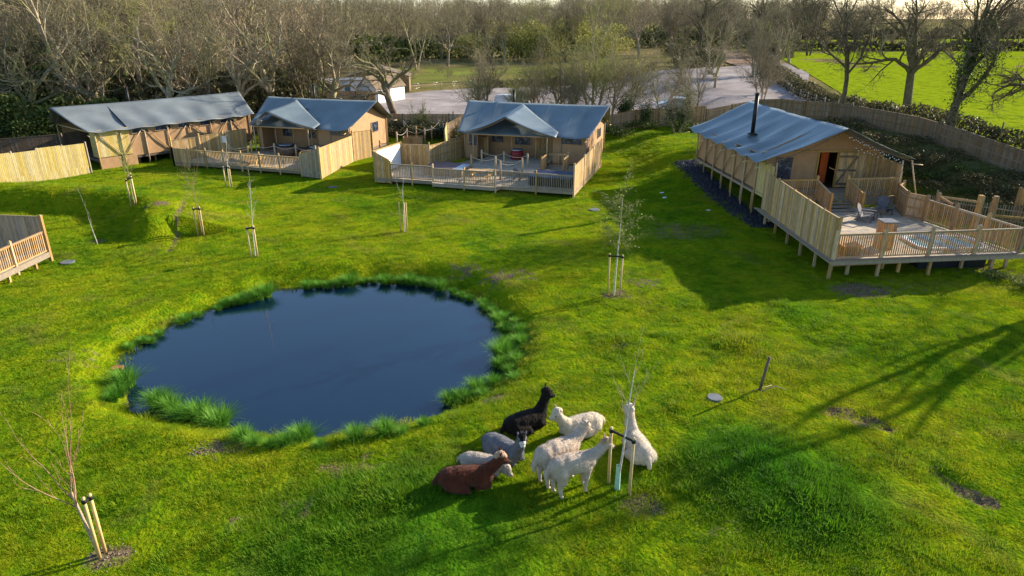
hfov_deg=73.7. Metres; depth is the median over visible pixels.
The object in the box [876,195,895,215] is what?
garden chair
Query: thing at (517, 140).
window
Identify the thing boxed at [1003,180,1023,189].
shrub
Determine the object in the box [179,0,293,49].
bare tree
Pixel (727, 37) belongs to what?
bare tree
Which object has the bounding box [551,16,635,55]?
willow tree
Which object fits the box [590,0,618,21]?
bare tree
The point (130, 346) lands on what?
grass clump
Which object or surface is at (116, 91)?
shrub
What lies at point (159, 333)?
grass clump
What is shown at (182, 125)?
window
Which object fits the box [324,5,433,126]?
oak tree
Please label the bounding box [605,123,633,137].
shrub
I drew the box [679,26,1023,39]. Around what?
hedge
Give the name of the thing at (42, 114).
shrub
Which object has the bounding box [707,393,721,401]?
drain cover
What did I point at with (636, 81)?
bare tree
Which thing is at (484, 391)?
grass clump
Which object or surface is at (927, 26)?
bare tree
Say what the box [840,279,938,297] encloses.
stone chippings
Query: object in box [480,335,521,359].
grass clump
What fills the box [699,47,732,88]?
bare tree
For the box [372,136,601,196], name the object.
timber deck
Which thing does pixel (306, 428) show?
grass clump
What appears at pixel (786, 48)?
bare tree
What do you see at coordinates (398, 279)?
grass clump
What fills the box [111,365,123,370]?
brick
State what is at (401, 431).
grass clump
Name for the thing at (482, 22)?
bare tree
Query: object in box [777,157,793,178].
window
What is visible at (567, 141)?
window
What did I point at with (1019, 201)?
board fence
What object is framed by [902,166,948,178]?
shrub
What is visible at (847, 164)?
door
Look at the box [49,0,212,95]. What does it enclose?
bare tree
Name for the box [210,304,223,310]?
grass clump
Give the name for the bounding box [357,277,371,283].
grass clump
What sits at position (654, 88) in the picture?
bare tree
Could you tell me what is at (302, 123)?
safari tent
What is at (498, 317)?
grass clump
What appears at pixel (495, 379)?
grass clump
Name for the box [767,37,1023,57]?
hedge
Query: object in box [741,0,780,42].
bare tree
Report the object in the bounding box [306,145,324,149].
wooden tub
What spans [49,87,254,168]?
safari tent
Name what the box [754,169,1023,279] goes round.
timber deck
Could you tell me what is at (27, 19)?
bare tree
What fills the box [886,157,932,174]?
shrub
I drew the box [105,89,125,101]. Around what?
shrub
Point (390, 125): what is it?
shrub
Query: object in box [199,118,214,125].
window
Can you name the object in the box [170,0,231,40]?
bare tree
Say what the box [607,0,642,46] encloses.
bare tree
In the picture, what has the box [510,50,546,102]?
bare tree
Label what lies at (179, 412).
grass clump
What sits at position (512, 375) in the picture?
grass clump
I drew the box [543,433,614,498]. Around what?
alpaca
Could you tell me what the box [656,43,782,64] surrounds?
gravel track
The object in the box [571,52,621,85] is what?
young tree
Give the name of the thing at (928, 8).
distant brown woodland
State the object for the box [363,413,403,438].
grass clump
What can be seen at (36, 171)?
board fence
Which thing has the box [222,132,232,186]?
staked sapling
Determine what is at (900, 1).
sky
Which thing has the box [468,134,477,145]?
window
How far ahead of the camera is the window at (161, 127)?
57.81 m
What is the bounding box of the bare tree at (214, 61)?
[185,19,255,109]
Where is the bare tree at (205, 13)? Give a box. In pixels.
[157,0,236,48]
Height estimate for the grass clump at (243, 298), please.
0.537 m
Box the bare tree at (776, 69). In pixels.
[751,44,797,93]
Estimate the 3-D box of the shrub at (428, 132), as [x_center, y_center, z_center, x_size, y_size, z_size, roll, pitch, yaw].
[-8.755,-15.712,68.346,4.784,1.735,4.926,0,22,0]
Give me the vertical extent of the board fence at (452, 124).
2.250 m
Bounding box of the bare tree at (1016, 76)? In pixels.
[952,40,1023,117]
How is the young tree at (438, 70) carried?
on the meadow
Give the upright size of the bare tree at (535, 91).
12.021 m
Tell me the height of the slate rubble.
1.271 m
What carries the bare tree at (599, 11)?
on the ground at (182, 228)
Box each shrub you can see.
[0,35,86,100]
[0,92,41,136]
[0,101,62,137]
[0,109,10,146]
[0,116,61,151]
[4,59,119,118]
[7,60,72,118]
[37,82,84,103]
[43,93,122,111]
[105,68,147,88]
[105,82,122,101]
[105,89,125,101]
[116,77,146,100]
[122,84,219,100]
[123,52,202,84]
[126,63,204,98]
[195,63,254,102]
[201,42,249,65]
[211,59,317,111]
[245,97,257,113]
[260,67,325,97]
[278,53,308,75]
[387,118,411,133]
[387,127,413,137]
[395,122,432,135]
[400,123,443,140]
[420,121,457,137]
[433,126,463,137]
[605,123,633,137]
[623,119,660,128]
[666,118,697,131]
[820,116,878,130]
[861,131,939,145]
[884,149,928,159]
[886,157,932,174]
[899,147,977,164]
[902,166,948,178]
[906,173,977,191]
[916,193,996,214]
[946,186,985,194]
[947,163,993,177]
[952,168,1023,185]
[972,183,1023,206]
[976,268,1012,280]
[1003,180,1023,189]
[1006,275,1023,286]
[1010,273,1023,280]
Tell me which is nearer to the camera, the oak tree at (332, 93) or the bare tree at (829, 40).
the oak tree at (332, 93)
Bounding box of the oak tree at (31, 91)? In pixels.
[0,0,115,133]
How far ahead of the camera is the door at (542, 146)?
56.60 m
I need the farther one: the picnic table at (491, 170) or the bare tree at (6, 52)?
the bare tree at (6, 52)
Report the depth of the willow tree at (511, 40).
191.52 m
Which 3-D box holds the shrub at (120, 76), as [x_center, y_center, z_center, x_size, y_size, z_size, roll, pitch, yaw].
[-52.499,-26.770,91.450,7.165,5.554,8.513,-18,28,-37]
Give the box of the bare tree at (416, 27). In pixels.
[360,0,449,69]
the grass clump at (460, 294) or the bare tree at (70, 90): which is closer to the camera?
the grass clump at (460, 294)
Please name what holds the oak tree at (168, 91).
on the ground at (182, 228)
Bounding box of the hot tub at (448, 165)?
[424,161,472,176]
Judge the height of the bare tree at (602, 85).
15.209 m
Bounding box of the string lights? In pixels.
[849,137,900,162]
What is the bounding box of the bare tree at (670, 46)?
[661,1,697,53]
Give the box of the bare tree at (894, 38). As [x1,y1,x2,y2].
[888,27,904,48]
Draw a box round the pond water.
[118,282,508,437]
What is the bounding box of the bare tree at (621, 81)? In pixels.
[581,22,652,114]
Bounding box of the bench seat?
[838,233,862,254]
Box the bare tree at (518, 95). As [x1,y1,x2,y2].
[491,41,543,102]
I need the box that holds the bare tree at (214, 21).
[165,0,258,71]
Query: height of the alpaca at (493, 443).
1.190 m
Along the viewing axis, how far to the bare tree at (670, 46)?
177.60 m
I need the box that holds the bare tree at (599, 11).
[559,0,611,50]
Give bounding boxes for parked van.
[494,94,523,102]
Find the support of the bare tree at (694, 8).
on the ground at (182, 228)
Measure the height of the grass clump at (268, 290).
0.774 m
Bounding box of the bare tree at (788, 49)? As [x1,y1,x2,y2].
[761,0,821,63]
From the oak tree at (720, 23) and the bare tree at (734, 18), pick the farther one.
the bare tree at (734, 18)
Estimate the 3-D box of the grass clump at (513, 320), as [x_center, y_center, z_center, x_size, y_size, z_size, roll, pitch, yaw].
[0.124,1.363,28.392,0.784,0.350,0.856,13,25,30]
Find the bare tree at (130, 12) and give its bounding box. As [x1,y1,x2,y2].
[0,0,200,67]
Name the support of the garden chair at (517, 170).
on the timber deck at (391, 162)
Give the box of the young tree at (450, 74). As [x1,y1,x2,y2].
[445,65,453,79]
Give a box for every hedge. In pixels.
[345,23,768,63]
[481,62,659,87]
[661,42,724,68]
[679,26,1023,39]
[760,57,1023,149]
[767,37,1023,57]
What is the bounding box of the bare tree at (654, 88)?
[639,33,717,107]
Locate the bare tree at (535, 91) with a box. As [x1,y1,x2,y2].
[511,21,613,109]
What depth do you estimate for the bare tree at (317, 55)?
70.67 m
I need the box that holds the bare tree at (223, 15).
[180,0,234,64]
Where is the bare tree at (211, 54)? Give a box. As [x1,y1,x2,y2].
[100,0,241,96]
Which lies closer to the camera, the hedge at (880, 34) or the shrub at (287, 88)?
the shrub at (287, 88)
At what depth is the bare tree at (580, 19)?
199.78 m
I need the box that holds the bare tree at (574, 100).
[545,41,596,104]
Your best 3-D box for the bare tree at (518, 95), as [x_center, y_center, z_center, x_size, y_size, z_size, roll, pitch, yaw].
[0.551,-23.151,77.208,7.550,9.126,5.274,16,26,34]
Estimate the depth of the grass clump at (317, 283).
32.59 m
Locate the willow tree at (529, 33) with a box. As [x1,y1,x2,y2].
[513,11,597,58]
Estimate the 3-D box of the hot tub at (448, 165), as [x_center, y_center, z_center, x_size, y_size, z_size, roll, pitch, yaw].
[-4.867,-9.036,51.875,3.174,0.590,2.270,7,23,18]
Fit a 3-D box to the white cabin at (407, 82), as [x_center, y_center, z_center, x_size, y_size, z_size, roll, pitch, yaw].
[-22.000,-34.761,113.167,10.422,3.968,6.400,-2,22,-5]
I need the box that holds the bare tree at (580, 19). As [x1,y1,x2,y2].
[541,0,602,53]
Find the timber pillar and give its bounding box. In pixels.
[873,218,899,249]
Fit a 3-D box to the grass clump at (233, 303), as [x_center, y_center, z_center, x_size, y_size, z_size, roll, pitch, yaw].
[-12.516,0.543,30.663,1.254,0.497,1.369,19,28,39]
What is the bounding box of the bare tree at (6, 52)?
[0,37,59,93]
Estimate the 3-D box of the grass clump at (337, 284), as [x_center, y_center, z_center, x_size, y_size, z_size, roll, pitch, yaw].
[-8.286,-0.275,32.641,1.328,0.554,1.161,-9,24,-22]
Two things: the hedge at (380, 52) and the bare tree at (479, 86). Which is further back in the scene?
the hedge at (380, 52)
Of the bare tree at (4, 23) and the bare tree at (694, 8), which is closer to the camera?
the bare tree at (4, 23)
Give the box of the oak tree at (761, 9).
[734,0,810,56]
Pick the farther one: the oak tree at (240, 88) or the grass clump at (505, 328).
the oak tree at (240, 88)
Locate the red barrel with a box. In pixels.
[510,148,523,159]
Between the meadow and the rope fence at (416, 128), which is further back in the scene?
the meadow
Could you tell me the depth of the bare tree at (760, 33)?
105.30 m
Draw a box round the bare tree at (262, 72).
[192,0,313,98]
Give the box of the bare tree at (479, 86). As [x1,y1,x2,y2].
[441,8,513,102]
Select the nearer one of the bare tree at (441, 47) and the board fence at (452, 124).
the board fence at (452, 124)
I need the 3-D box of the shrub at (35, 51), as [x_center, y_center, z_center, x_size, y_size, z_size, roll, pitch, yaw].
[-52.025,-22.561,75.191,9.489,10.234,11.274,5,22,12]
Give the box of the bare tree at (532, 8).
[517,0,556,59]
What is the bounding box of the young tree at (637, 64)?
[619,54,651,76]
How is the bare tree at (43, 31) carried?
on the ground at (182, 228)
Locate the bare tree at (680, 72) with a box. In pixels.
[655,24,718,113]
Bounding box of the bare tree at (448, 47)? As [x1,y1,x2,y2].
[425,9,482,65]
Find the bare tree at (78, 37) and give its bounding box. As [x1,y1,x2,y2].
[9,0,143,77]
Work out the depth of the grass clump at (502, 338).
27.01 m
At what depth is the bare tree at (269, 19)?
131.81 m
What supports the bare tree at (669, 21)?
on the ground at (182, 228)
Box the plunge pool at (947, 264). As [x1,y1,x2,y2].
[902,235,987,268]
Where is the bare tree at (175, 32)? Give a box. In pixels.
[114,0,249,82]
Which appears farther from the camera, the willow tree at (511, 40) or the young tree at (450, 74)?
the willow tree at (511, 40)
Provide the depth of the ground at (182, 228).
24.00 m
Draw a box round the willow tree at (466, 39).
[443,31,497,59]
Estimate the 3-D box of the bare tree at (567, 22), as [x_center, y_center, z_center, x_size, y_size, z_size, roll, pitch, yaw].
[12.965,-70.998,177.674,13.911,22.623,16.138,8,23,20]
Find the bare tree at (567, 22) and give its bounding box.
[542,0,587,59]
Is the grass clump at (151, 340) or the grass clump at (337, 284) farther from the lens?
the grass clump at (337, 284)
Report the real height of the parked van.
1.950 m
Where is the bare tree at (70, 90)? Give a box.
[24,21,121,104]
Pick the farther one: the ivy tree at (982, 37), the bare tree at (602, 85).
the bare tree at (602, 85)
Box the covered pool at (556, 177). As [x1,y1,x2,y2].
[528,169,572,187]
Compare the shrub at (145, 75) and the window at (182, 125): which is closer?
the window at (182, 125)
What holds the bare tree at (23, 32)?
on the ground at (182, 228)
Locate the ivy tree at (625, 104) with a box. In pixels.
[606,77,643,117]
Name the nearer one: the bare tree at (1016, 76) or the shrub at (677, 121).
the bare tree at (1016, 76)
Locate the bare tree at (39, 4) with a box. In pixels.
[0,0,100,47]
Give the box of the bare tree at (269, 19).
[206,0,311,61]
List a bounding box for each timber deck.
[0,214,53,282]
[169,128,373,178]
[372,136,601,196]
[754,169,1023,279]
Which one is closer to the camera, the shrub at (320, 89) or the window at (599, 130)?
the window at (599, 130)
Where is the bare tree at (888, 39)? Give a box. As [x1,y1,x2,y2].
[873,15,902,49]
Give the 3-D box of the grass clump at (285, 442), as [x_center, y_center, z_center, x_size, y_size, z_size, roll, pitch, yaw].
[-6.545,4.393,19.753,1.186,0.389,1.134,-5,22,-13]
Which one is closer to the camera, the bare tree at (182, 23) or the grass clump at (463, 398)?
the grass clump at (463, 398)
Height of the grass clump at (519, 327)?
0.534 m
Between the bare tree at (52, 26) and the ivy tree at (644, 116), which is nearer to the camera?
the ivy tree at (644, 116)
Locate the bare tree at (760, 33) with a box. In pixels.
[727,1,784,76]
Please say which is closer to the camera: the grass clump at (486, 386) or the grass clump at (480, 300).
the grass clump at (486, 386)
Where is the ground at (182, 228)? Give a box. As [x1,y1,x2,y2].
[0,18,1023,575]
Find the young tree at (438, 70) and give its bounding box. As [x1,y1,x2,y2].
[435,62,444,74]
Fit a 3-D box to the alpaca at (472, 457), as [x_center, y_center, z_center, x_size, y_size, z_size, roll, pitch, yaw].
[-0.732,4.652,18.196,1.666,0.586,0.767,7,23,17]
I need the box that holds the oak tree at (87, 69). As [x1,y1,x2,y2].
[29,0,143,103]
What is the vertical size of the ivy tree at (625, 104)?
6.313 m
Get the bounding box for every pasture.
[758,39,1023,49]
[783,51,1023,147]
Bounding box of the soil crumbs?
[73,225,890,572]
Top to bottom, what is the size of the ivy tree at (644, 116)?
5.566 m
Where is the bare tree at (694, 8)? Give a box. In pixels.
[683,0,708,44]
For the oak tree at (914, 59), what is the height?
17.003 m
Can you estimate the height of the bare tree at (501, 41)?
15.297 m
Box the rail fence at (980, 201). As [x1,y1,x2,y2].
[931,192,1023,232]
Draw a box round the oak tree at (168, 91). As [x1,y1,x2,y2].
[93,3,252,100]
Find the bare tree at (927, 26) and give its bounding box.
[919,12,938,46]
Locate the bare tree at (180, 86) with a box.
[134,5,220,95]
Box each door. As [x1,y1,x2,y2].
[538,138,552,157]
[834,152,858,186]
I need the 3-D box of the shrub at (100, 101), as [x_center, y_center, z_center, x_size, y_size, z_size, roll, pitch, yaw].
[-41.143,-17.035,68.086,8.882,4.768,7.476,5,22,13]
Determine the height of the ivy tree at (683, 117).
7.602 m
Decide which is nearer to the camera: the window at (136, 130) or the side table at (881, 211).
the side table at (881, 211)
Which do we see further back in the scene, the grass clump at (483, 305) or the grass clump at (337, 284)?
the grass clump at (337, 284)
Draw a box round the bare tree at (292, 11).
[273,0,345,65]
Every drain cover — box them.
[60,259,74,264]
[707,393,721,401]
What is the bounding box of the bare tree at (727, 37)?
[696,0,757,71]
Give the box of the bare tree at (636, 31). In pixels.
[602,0,657,55]
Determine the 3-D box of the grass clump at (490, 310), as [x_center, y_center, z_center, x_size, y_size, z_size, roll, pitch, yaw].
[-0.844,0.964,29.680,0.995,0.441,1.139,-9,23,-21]
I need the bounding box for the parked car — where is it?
[655,97,685,107]
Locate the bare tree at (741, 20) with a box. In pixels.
[721,1,756,48]
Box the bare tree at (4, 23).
[0,0,52,58]
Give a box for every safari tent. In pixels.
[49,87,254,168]
[246,84,393,152]
[457,89,610,165]
[684,92,922,220]
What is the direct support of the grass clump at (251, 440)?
on the ground at (182, 228)
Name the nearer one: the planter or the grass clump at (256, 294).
the grass clump at (256, 294)
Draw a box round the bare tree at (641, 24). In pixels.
[605,0,665,45]
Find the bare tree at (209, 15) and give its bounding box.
[182,0,258,43]
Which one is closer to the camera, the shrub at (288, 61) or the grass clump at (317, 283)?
the grass clump at (317, 283)
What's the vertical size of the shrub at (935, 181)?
0.751 m
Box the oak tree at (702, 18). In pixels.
[672,0,738,47]
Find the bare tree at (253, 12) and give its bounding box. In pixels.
[188,0,329,102]
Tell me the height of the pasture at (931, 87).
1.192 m
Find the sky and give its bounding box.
[178,0,1015,18]
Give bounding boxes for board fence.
[0,133,91,160]
[0,142,92,182]
[250,98,1023,174]
[310,90,378,101]
[444,114,463,141]
[1009,187,1023,223]
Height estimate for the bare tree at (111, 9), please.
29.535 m
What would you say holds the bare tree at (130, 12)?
on the ground at (182, 228)
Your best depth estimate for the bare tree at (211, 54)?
69.05 m
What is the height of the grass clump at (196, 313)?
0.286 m
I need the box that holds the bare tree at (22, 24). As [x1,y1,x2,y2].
[5,3,38,53]
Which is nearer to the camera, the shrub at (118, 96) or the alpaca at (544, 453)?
the alpaca at (544, 453)
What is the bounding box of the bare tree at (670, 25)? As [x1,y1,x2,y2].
[656,0,702,62]
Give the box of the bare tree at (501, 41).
[481,6,518,61]
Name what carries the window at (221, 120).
in the safari tent at (143, 128)
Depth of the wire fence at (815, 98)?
80.24 m
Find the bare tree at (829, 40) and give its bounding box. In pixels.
[815,19,840,49]
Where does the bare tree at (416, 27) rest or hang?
on the ground at (182, 228)
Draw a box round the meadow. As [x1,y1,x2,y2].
[394,56,605,83]
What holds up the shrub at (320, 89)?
on the ground at (182, 228)
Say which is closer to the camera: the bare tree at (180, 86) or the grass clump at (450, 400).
the grass clump at (450, 400)
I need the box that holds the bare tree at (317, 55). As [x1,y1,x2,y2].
[238,0,358,98]
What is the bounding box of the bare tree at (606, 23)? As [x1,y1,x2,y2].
[585,3,632,49]
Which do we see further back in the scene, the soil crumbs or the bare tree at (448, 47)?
the bare tree at (448, 47)
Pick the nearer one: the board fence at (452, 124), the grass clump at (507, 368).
the grass clump at (507, 368)
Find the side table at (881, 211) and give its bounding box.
[871,209,885,219]
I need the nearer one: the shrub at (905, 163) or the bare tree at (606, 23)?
the shrub at (905, 163)
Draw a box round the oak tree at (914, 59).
[818,0,1008,112]
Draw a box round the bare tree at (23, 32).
[0,0,45,64]
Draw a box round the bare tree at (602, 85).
[551,0,638,104]
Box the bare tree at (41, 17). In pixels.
[0,0,130,65]
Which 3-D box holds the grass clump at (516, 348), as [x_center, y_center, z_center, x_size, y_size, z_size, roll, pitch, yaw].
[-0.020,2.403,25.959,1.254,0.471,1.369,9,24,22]
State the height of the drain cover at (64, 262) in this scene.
0.050 m
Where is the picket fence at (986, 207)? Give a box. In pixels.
[891,190,1023,227]
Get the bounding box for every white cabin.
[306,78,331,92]
[332,77,363,95]
[345,65,410,91]
[356,73,405,102]
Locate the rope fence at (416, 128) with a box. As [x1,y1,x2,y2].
[396,111,453,143]
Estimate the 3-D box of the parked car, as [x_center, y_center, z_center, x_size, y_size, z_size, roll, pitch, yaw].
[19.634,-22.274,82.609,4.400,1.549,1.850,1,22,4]
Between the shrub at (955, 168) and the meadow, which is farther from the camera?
the meadow
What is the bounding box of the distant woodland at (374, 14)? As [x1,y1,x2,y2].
[2,0,892,67]
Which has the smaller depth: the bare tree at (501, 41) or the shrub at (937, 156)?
the shrub at (937, 156)
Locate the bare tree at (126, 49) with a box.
[63,0,190,98]
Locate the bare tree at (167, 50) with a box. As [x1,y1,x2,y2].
[117,0,195,92]
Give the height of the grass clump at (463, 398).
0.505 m
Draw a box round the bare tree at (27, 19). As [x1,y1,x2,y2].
[1,1,82,60]
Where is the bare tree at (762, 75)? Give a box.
[729,12,799,98]
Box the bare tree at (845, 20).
[779,0,895,103]
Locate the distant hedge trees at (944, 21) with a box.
[766,0,1023,42]
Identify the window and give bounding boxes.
[130,126,148,133]
[154,123,170,130]
[177,121,193,127]
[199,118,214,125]
[220,116,234,122]
[282,128,292,136]
[307,130,315,138]
[329,130,344,135]
[371,121,378,132]
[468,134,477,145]
[491,136,503,142]
[514,137,530,145]
[560,138,582,144]
[597,127,600,138]
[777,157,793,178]
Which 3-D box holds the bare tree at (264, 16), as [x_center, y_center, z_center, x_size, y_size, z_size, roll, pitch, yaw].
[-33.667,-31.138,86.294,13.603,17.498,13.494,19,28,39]
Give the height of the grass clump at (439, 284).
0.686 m
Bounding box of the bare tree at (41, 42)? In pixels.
[0,0,118,64]
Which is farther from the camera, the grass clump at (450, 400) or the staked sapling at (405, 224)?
the staked sapling at (405, 224)
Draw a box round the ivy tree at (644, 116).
[634,83,661,129]
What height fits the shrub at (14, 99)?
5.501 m
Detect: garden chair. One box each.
[513,168,526,179]
[854,203,876,222]
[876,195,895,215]
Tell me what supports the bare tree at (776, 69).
on the car park
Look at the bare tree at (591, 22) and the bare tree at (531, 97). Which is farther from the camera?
the bare tree at (591, 22)
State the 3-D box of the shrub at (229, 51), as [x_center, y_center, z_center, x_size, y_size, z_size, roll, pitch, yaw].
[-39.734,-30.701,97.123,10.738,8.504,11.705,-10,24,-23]
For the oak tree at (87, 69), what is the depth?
67.47 m
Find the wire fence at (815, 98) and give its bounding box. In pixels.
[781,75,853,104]
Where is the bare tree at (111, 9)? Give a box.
[22,0,196,79]
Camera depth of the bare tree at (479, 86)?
75.25 m
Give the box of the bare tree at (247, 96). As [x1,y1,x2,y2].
[216,40,282,110]
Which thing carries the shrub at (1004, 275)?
on the ground at (182, 228)
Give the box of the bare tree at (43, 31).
[0,0,129,104]
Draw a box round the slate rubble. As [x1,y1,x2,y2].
[671,159,779,227]
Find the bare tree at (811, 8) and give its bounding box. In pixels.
[787,0,845,55]
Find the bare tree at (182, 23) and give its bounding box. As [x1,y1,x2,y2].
[109,0,233,63]
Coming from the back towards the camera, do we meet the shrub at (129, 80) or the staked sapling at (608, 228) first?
the shrub at (129, 80)
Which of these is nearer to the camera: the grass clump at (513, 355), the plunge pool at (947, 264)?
the grass clump at (513, 355)
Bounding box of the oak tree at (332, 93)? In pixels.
[280,7,375,99]
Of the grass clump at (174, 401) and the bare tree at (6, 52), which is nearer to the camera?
the grass clump at (174, 401)
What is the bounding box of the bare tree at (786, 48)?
[756,15,808,64]
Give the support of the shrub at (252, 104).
on the ground at (182, 228)
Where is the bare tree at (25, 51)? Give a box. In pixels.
[0,2,51,99]
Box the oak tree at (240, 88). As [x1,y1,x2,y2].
[216,0,314,97]
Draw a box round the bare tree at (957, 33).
[952,26,965,45]
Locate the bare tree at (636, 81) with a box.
[610,30,668,111]
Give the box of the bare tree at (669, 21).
[642,0,696,41]
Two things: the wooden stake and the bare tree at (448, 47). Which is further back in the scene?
the bare tree at (448, 47)
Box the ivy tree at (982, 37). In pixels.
[922,0,1023,128]
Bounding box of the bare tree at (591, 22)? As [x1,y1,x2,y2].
[573,0,621,56]
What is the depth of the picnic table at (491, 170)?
49.20 m
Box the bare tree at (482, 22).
[465,0,516,62]
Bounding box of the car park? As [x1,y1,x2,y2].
[380,63,818,122]
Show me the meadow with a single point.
(432, 76)
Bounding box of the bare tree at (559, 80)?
[521,4,615,103]
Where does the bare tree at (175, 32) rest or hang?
on the ground at (182, 228)
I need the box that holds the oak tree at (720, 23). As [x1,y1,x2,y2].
[702,0,756,57]
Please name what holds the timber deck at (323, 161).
on the ground at (182, 228)
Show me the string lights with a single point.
(876, 149)
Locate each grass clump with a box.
[93,363,153,388]
[98,388,124,402]
[100,379,133,397]
[120,340,142,349]
[129,384,180,408]
[134,334,150,343]
[141,335,157,343]
[141,390,194,414]
[150,327,167,336]
[156,400,201,422]
[167,394,227,423]
[170,317,185,324]
[172,310,197,321]
[188,400,250,431]
[193,309,206,317]
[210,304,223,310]
[212,296,235,307]
[221,420,259,441]
[223,294,241,305]
[228,292,256,304]
[235,429,271,448]
[238,285,273,300]
[238,289,261,302]
[251,280,283,298]
[256,434,282,448]
[266,428,303,447]
[278,417,328,444]
[297,278,319,289]
[308,436,327,448]
[312,279,323,287]
[320,280,332,288]
[327,275,346,287]
[332,272,364,286]
[334,419,376,444]
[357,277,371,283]
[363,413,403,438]
[367,275,380,282]
[371,271,395,284]
[391,274,406,284]
[392,422,413,435]
[399,271,420,285]
[413,413,436,427]
[414,276,432,285]
[418,276,433,287]
[428,276,451,290]
[433,386,473,405]
[444,286,460,294]
[444,385,475,403]
[451,290,468,297]
[456,375,492,392]
[459,293,476,300]
[462,388,478,400]
[470,385,496,397]
[474,297,488,303]
[479,299,496,310]
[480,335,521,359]
[483,369,504,386]
[484,380,496,388]
[485,304,500,313]
[485,353,514,369]
[486,309,509,324]
[489,332,514,343]
[493,320,513,333]
[498,310,512,318]
[500,360,515,373]
[503,369,524,380]
[504,330,536,344]
[504,343,522,358]
[505,351,525,363]
[507,315,520,324]
[510,321,530,334]
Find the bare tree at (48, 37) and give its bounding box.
[0,1,105,70]
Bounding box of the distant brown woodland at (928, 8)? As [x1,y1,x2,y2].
[181,0,1023,44]
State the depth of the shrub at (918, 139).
51.72 m
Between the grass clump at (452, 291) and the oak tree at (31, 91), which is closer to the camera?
the grass clump at (452, 291)
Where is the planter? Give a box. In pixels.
[402,136,422,143]
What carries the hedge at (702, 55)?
on the ground at (182, 228)
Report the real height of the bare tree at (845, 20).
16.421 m
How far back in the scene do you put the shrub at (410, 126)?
70.46 m
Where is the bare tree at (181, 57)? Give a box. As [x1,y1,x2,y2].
[109,9,245,96]
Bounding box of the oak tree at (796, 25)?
[781,0,831,47]
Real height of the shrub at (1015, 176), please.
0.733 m
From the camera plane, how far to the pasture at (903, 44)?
264.18 m
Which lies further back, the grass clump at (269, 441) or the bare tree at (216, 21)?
the bare tree at (216, 21)
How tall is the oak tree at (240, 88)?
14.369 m
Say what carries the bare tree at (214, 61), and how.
on the ground at (182, 228)
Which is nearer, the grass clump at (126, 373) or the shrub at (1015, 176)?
the grass clump at (126, 373)
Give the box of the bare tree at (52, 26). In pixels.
[9,0,111,43]
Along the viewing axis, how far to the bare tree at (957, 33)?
197.08 m
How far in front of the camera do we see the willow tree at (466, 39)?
190.28 m
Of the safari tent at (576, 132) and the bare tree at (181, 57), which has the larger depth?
the bare tree at (181, 57)
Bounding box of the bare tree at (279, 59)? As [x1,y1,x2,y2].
[241,18,315,97]
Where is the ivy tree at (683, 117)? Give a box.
[650,62,701,133]
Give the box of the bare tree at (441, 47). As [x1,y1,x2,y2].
[426,8,457,59]
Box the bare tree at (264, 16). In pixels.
[195,0,295,74]
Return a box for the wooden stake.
[755,357,784,391]
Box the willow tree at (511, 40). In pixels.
[478,18,563,58]
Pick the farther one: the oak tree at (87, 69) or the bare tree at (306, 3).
the bare tree at (306, 3)
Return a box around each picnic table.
[237,154,263,164]
[467,168,493,179]
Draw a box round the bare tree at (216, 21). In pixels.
[170,3,247,50]
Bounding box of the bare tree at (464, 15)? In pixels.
[435,0,521,57]
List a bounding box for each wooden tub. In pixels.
[276,143,295,156]
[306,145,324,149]
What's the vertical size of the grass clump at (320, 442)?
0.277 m
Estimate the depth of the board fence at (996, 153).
56.76 m
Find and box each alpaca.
[432,446,510,494]
[456,451,512,476]
[481,431,526,466]
[500,383,555,436]
[531,416,592,488]
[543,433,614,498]
[549,405,604,438]
[622,401,657,469]
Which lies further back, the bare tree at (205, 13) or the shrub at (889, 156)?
the bare tree at (205, 13)
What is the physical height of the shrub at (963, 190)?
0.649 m
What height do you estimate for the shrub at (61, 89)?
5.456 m
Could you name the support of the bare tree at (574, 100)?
on the ground at (182, 228)
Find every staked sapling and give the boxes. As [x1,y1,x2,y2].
[0,338,106,558]
[113,135,136,207]
[177,151,204,235]
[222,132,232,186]
[246,171,258,257]
[395,169,407,231]
[589,159,661,295]
[607,325,663,495]
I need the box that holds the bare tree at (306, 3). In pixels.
[215,0,349,62]
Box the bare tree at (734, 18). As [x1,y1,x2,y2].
[715,0,753,41]
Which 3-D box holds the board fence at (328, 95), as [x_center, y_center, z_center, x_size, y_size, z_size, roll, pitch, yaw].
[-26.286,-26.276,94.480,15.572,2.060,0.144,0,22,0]
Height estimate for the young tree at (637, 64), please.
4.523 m
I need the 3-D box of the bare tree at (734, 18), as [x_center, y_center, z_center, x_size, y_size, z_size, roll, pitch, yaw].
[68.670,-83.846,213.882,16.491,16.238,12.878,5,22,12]
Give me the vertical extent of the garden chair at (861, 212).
0.952 m
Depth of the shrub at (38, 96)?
72.22 m
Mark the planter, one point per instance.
(413, 140)

